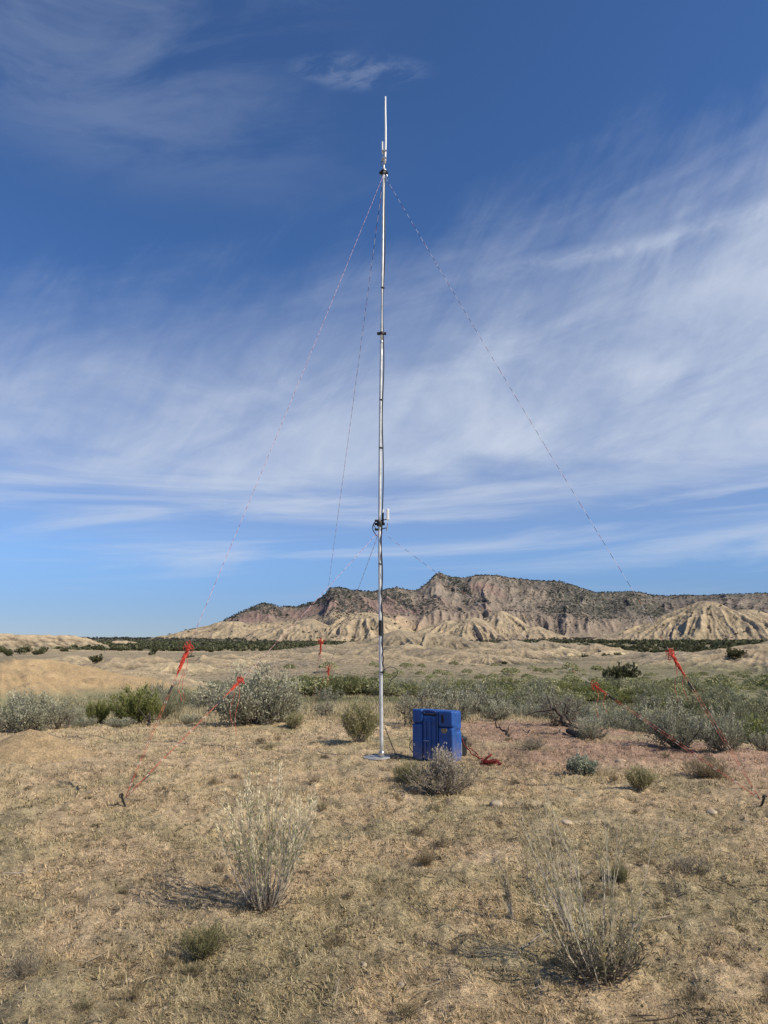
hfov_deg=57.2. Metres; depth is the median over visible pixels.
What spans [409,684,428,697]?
green bush
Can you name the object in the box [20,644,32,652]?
juniper
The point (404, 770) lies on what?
grass tuft
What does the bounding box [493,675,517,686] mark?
green bush
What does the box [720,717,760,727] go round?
green bush
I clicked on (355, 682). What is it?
green bush
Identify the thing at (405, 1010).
grass tuft
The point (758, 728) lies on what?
green bush
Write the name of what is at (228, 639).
mesa scrub
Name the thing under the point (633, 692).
green bush
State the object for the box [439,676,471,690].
green bush
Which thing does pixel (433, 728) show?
storage case
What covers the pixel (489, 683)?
green bush
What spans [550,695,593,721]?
sagebrush
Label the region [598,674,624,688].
green bush
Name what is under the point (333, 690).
green bush
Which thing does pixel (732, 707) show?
green bush
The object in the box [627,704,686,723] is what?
green bush
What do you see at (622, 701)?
green bush
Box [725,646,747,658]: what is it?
juniper
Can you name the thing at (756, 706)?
green bush
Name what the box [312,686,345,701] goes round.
sagebrush
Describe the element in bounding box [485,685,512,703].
green bush
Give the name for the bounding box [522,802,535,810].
grass tuft
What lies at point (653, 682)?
green bush
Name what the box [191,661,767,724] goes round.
valley scrub
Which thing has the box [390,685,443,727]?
sagebrush
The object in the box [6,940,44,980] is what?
dry shrub
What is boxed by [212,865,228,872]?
grass tuft
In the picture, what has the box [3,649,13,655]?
juniper
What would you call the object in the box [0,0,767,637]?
sky
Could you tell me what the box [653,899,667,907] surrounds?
grass tuft
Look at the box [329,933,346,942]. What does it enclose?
grass tuft
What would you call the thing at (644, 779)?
rabbitbrush
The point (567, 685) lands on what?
green bush
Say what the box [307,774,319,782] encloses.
grass tuft
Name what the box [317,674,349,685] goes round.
green bush
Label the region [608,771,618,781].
grass tuft
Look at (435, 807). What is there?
grass tuft
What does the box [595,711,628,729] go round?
sagebrush
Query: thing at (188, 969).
grass tuft
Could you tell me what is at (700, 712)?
green bush
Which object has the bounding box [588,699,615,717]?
sagebrush
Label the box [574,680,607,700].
green bush
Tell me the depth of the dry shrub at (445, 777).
7.74 m
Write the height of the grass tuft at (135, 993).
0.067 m
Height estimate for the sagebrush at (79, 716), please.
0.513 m
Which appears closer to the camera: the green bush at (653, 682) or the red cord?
the red cord
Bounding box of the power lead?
[385,727,413,758]
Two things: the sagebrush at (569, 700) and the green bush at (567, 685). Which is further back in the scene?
the green bush at (567, 685)
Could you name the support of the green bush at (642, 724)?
on the ground at (64, 679)
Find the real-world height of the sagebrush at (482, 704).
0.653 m
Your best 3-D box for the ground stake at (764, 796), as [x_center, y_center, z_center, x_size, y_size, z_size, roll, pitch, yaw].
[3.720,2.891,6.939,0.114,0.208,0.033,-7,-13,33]
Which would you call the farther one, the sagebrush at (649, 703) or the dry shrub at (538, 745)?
the sagebrush at (649, 703)
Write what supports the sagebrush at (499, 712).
on the ground at (64, 679)
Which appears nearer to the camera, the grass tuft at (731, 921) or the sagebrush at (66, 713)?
the grass tuft at (731, 921)
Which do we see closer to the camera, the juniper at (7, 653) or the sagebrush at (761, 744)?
the sagebrush at (761, 744)
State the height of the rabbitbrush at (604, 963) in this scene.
0.943 m
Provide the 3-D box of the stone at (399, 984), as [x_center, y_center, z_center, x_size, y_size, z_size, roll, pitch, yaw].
[0.084,2.249,3.342,0.045,0.030,0.060,-1,-11,3]
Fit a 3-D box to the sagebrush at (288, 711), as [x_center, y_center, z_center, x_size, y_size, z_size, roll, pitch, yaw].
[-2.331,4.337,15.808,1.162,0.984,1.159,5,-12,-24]
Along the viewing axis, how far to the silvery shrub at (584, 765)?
8.60 m
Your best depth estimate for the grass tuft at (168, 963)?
3.54 m
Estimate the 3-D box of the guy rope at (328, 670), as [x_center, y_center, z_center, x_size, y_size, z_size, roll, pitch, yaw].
[-1.072,3.030,15.469,0.177,3.624,10.897,2,-11,-11]
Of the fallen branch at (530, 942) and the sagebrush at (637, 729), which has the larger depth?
the sagebrush at (637, 729)
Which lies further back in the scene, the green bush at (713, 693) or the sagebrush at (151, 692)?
the green bush at (713, 693)
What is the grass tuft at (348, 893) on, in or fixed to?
on the ground at (64, 679)
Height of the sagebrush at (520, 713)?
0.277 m
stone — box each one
[397,981,404,987]
[489,800,502,805]
[560,819,572,824]
[707,809,716,816]
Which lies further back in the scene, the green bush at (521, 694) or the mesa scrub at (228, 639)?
the mesa scrub at (228, 639)
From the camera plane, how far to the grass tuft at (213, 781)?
8.03 m
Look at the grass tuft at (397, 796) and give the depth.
7.29 m
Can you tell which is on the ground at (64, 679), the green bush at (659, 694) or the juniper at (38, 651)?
the green bush at (659, 694)
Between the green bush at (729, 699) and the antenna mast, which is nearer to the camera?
the antenna mast
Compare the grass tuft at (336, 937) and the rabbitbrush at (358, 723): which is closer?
the grass tuft at (336, 937)
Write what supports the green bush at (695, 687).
on the ground at (64, 679)
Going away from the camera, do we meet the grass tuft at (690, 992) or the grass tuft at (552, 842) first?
the grass tuft at (690, 992)
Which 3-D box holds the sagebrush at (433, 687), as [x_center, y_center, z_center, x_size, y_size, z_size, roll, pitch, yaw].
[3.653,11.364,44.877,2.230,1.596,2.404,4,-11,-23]
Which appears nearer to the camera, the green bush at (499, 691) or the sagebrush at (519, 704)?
the sagebrush at (519, 704)
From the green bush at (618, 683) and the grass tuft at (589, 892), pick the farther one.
the green bush at (618, 683)
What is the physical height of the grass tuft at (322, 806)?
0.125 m
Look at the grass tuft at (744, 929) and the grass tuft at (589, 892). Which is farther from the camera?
the grass tuft at (589, 892)
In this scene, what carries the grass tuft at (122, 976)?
on the ground at (64, 679)
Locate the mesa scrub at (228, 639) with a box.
[82,572,767,641]
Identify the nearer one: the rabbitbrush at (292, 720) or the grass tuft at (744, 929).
the grass tuft at (744, 929)
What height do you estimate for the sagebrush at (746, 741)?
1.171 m
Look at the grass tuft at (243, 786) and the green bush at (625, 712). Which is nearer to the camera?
the grass tuft at (243, 786)
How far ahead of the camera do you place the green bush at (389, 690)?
50.38 m
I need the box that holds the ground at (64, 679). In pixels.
[0,659,767,1023]
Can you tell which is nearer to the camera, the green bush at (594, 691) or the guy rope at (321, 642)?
the guy rope at (321, 642)
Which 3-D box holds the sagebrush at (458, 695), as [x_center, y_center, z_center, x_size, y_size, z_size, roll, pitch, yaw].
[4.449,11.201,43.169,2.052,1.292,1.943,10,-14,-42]
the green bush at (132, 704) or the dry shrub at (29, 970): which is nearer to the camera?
the dry shrub at (29, 970)
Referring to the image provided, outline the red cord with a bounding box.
[461,738,501,765]
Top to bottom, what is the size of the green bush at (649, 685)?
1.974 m
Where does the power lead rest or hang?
on the ground at (64, 679)
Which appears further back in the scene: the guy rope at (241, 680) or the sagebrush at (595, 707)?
the sagebrush at (595, 707)
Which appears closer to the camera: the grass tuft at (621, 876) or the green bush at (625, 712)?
the grass tuft at (621, 876)
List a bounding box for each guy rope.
[125,177,382,796]
[126,537,373,796]
[311,189,381,710]
[313,536,377,706]
[382,532,758,797]
[385,177,759,798]
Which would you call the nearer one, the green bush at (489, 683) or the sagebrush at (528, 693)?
the sagebrush at (528, 693)
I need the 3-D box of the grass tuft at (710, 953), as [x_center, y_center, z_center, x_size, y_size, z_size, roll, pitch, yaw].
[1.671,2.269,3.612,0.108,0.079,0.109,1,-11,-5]
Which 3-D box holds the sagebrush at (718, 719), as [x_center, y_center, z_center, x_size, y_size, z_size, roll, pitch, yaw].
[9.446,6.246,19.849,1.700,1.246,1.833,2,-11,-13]
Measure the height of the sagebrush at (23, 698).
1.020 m
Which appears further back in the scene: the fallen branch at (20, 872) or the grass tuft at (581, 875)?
the fallen branch at (20, 872)
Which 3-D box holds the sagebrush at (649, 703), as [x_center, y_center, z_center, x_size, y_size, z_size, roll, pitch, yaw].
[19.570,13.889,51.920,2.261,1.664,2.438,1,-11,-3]
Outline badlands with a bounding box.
[0,630,767,692]
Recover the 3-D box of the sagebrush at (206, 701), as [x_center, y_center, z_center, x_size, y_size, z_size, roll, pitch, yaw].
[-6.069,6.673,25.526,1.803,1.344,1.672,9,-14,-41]
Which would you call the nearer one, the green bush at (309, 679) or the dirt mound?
the dirt mound
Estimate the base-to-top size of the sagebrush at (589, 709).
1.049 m
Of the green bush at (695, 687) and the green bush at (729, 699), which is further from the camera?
the green bush at (695, 687)
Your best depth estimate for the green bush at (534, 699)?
38.52 m
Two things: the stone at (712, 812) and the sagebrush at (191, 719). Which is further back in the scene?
the sagebrush at (191, 719)
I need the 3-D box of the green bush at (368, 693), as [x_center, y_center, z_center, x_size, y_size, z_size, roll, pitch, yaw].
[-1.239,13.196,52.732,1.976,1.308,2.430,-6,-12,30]
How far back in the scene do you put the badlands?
199.43 m
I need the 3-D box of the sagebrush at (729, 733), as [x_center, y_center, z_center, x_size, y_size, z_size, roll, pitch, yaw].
[5.006,3.215,10.508,0.733,0.788,0.694,7,-13,-34]
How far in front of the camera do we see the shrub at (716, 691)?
51.85 m
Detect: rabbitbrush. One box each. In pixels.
[213,760,319,912]
[283,710,304,728]
[336,692,384,742]
[509,781,668,989]
[622,761,658,790]
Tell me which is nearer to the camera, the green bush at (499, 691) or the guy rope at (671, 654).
the guy rope at (671, 654)
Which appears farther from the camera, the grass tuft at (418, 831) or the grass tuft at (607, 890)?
the grass tuft at (418, 831)
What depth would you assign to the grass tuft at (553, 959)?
3.56 m
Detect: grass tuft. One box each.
[73,997,93,1012]
[103,1001,132,1022]
[113,971,126,980]
[117,980,145,998]
[118,887,127,893]
[161,956,178,967]
[176,917,230,961]
[180,959,209,975]
[208,776,221,783]
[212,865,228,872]
[239,783,249,792]
[256,738,266,743]
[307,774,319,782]
[315,802,328,810]
[323,936,340,948]
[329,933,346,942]
[343,889,354,898]
[391,997,416,1021]
[392,758,425,783]
[392,792,404,800]
[407,826,424,836]
[409,788,420,794]
[413,848,436,866]
[427,803,440,810]
[430,833,450,847]
[434,948,444,953]
[496,854,513,918]
[505,777,519,784]
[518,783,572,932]
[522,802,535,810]
[547,835,561,845]
[550,957,564,965]
[573,873,589,880]
[574,1004,600,1023]
[581,888,598,901]
[601,885,621,897]
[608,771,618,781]
[609,861,630,883]
[617,1015,639,1023]
[634,854,657,865]
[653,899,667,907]
[677,984,710,1006]
[679,753,737,780]
[702,948,720,960]
[719,916,741,929]
[738,924,748,932]
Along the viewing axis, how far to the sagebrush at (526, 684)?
77.54 m
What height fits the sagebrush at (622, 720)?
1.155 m
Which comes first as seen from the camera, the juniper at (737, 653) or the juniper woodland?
the juniper at (737, 653)
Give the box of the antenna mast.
[363,96,397,759]
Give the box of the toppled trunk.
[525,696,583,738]
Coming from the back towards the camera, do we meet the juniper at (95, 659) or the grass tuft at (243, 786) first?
the juniper at (95, 659)
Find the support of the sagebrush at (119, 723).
on the ground at (64, 679)
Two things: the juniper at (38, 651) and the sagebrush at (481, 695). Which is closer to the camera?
the sagebrush at (481, 695)
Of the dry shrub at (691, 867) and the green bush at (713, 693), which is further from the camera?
the green bush at (713, 693)
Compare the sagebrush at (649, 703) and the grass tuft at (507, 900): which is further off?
the sagebrush at (649, 703)
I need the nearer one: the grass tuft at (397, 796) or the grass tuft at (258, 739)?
the grass tuft at (397, 796)
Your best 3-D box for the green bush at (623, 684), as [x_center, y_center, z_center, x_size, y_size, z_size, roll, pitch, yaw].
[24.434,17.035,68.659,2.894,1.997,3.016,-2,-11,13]
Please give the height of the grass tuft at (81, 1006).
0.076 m
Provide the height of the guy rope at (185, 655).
9.112 m
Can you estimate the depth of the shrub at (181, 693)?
29.29 m
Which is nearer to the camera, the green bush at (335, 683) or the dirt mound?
the dirt mound
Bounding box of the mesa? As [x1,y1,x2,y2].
[93,573,767,641]
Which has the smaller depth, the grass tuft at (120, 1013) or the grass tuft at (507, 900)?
the grass tuft at (120, 1013)
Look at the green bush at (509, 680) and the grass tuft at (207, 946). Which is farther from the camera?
the green bush at (509, 680)
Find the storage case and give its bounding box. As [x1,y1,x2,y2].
[409,708,461,761]
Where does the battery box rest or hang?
on the ground at (64, 679)
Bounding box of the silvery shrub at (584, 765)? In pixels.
[565,749,598,775]
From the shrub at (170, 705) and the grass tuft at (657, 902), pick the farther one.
the shrub at (170, 705)
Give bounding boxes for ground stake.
[119,793,125,806]
[760,794,766,805]
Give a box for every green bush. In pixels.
[85,698,110,723]
[106,677,167,723]
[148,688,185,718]
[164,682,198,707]
[297,675,328,696]
[310,681,340,695]
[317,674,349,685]
[327,676,353,694]
[336,675,373,695]
[359,679,372,695]
[368,677,401,697]
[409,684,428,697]
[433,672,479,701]
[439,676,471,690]
[483,677,506,688]
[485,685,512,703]
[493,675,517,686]
[500,682,546,707]
[508,692,541,707]
[554,680,577,695]
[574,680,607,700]
[584,683,619,699]
[590,698,645,718]
[591,706,645,726]
[593,700,640,714]
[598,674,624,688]
[611,691,635,704]
[619,678,649,688]
[621,686,649,699]
[625,680,667,697]
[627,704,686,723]
[629,701,698,733]
[642,679,674,690]
[646,688,666,698]
[650,691,675,701]
[655,688,679,700]
[668,687,715,715]
[671,673,701,692]
[682,714,746,736]
[684,706,725,723]
[695,682,735,698]
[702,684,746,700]
[703,691,742,715]
[710,688,741,705]
[710,700,753,716]
[718,702,767,725]
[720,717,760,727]
[735,712,767,744]
[738,693,767,717]
[742,695,767,719]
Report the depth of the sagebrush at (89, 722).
15.39 m
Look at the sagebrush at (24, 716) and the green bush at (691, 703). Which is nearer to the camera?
the sagebrush at (24, 716)
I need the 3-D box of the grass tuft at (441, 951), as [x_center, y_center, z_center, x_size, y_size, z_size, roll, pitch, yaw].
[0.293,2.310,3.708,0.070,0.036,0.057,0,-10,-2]
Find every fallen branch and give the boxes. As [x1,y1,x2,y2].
[2,868,40,873]
[492,712,510,736]
[515,929,548,952]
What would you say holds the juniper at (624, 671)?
on the badlands
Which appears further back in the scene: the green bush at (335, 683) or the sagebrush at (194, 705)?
the green bush at (335, 683)
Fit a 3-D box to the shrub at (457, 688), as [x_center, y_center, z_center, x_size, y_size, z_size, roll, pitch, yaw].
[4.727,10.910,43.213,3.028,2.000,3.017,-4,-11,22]
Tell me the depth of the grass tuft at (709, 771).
8.56 m
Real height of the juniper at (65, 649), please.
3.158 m
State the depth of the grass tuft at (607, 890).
4.48 m
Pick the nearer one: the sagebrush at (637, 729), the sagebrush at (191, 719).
the sagebrush at (191, 719)
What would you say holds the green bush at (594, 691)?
on the ground at (64, 679)
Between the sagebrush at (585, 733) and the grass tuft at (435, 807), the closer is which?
the grass tuft at (435, 807)
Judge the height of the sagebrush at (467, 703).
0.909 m
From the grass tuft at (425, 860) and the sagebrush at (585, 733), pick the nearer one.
the grass tuft at (425, 860)
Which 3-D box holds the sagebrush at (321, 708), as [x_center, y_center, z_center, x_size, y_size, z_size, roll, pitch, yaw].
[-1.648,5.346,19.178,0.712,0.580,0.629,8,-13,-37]
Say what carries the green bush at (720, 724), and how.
on the ground at (64, 679)
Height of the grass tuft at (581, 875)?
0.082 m
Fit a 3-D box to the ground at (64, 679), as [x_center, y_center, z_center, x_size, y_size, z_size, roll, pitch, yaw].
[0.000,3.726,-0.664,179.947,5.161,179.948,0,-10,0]
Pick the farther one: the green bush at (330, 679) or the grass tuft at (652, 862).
the green bush at (330, 679)
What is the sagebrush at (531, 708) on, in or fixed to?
on the ground at (64, 679)
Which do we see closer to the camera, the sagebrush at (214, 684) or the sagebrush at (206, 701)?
the sagebrush at (206, 701)
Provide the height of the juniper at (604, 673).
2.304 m
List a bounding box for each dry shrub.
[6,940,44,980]
[398,742,483,795]
[517,734,548,749]
[670,852,714,874]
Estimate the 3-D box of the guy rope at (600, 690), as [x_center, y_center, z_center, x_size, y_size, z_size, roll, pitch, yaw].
[1.843,1.559,8.767,4.858,3.170,0.100,-9,-13,39]
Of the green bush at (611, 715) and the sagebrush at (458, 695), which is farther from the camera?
the sagebrush at (458, 695)
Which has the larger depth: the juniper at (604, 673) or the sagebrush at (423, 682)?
the juniper at (604, 673)
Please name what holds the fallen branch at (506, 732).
on the ground at (64, 679)
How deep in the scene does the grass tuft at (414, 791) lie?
7.68 m
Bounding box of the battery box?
[461,733,466,755]
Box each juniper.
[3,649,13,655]
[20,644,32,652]
[31,649,43,654]
[60,647,68,651]
[88,654,102,662]
[601,666,618,679]
[605,661,641,680]
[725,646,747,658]
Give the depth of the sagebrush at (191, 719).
16.28 m
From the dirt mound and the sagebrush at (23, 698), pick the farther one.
the sagebrush at (23, 698)
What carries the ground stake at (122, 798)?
in the ground at (64, 679)
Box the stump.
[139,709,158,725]
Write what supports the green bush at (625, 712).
on the ground at (64, 679)
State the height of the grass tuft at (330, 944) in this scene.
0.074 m
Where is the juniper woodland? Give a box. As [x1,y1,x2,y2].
[0,635,767,654]
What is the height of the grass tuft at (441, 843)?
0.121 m
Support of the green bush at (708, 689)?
on the ground at (64, 679)
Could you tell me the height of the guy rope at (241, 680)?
3.169 m
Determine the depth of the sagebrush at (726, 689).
70.90 m
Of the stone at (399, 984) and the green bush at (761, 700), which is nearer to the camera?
the stone at (399, 984)
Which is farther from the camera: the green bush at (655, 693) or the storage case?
the green bush at (655, 693)
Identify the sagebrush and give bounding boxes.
[0,685,70,731]
[4,690,39,706]
[44,694,78,728]
[66,717,97,726]
[67,706,86,724]
[100,716,136,727]
[143,683,166,698]
[149,679,188,703]
[179,712,203,723]
[185,701,200,710]
[186,679,230,708]
[191,655,305,725]
[202,678,224,688]
[260,686,304,722]
[311,699,336,716]
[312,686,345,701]
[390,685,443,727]
[420,678,440,694]
[422,680,451,700]
[426,686,481,722]
[443,685,469,700]
[455,682,514,713]
[461,695,501,713]
[478,698,515,720]
[509,702,539,712]
[511,680,550,703]
[516,709,528,716]
[518,696,553,718]
[523,679,539,687]
[536,683,583,726]
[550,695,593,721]
[567,705,615,721]
[570,713,610,740]
[572,702,602,718]
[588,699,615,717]
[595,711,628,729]
[605,703,658,731]
[611,721,650,733]
[631,689,662,708]
[643,691,708,752]
[695,701,749,751]
[695,711,747,735]
[710,685,729,692]
[730,715,767,743]
[749,731,767,751]
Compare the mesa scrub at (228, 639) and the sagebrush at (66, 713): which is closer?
the sagebrush at (66, 713)
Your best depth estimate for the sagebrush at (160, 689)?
32.05 m
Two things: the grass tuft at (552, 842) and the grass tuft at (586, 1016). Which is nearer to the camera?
the grass tuft at (586, 1016)
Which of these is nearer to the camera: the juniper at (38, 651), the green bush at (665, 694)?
the green bush at (665, 694)
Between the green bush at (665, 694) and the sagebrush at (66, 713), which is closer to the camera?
the sagebrush at (66, 713)
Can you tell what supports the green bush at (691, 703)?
on the ground at (64, 679)
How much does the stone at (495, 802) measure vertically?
0.075 m
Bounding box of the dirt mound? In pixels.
[0,729,99,764]
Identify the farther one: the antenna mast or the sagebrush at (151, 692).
the sagebrush at (151, 692)
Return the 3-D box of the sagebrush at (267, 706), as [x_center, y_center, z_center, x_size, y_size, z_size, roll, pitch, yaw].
[-2.916,3.878,15.300,2.488,1.562,2.355,4,-11,-23]
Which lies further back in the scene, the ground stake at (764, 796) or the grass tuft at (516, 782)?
the grass tuft at (516, 782)
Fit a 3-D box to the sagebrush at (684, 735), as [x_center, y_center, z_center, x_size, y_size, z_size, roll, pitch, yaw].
[4.487,3.224,10.852,0.971,0.909,0.919,-6,-12,30]
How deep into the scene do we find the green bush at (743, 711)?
34.61 m
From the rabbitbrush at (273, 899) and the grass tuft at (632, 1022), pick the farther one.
the rabbitbrush at (273, 899)
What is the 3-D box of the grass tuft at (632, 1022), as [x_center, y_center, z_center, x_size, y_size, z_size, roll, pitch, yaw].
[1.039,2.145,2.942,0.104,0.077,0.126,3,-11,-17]
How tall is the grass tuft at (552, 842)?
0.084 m
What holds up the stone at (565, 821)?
on the ground at (64, 679)
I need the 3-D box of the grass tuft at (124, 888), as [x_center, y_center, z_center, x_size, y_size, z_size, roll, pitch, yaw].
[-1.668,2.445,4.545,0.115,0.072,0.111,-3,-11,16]

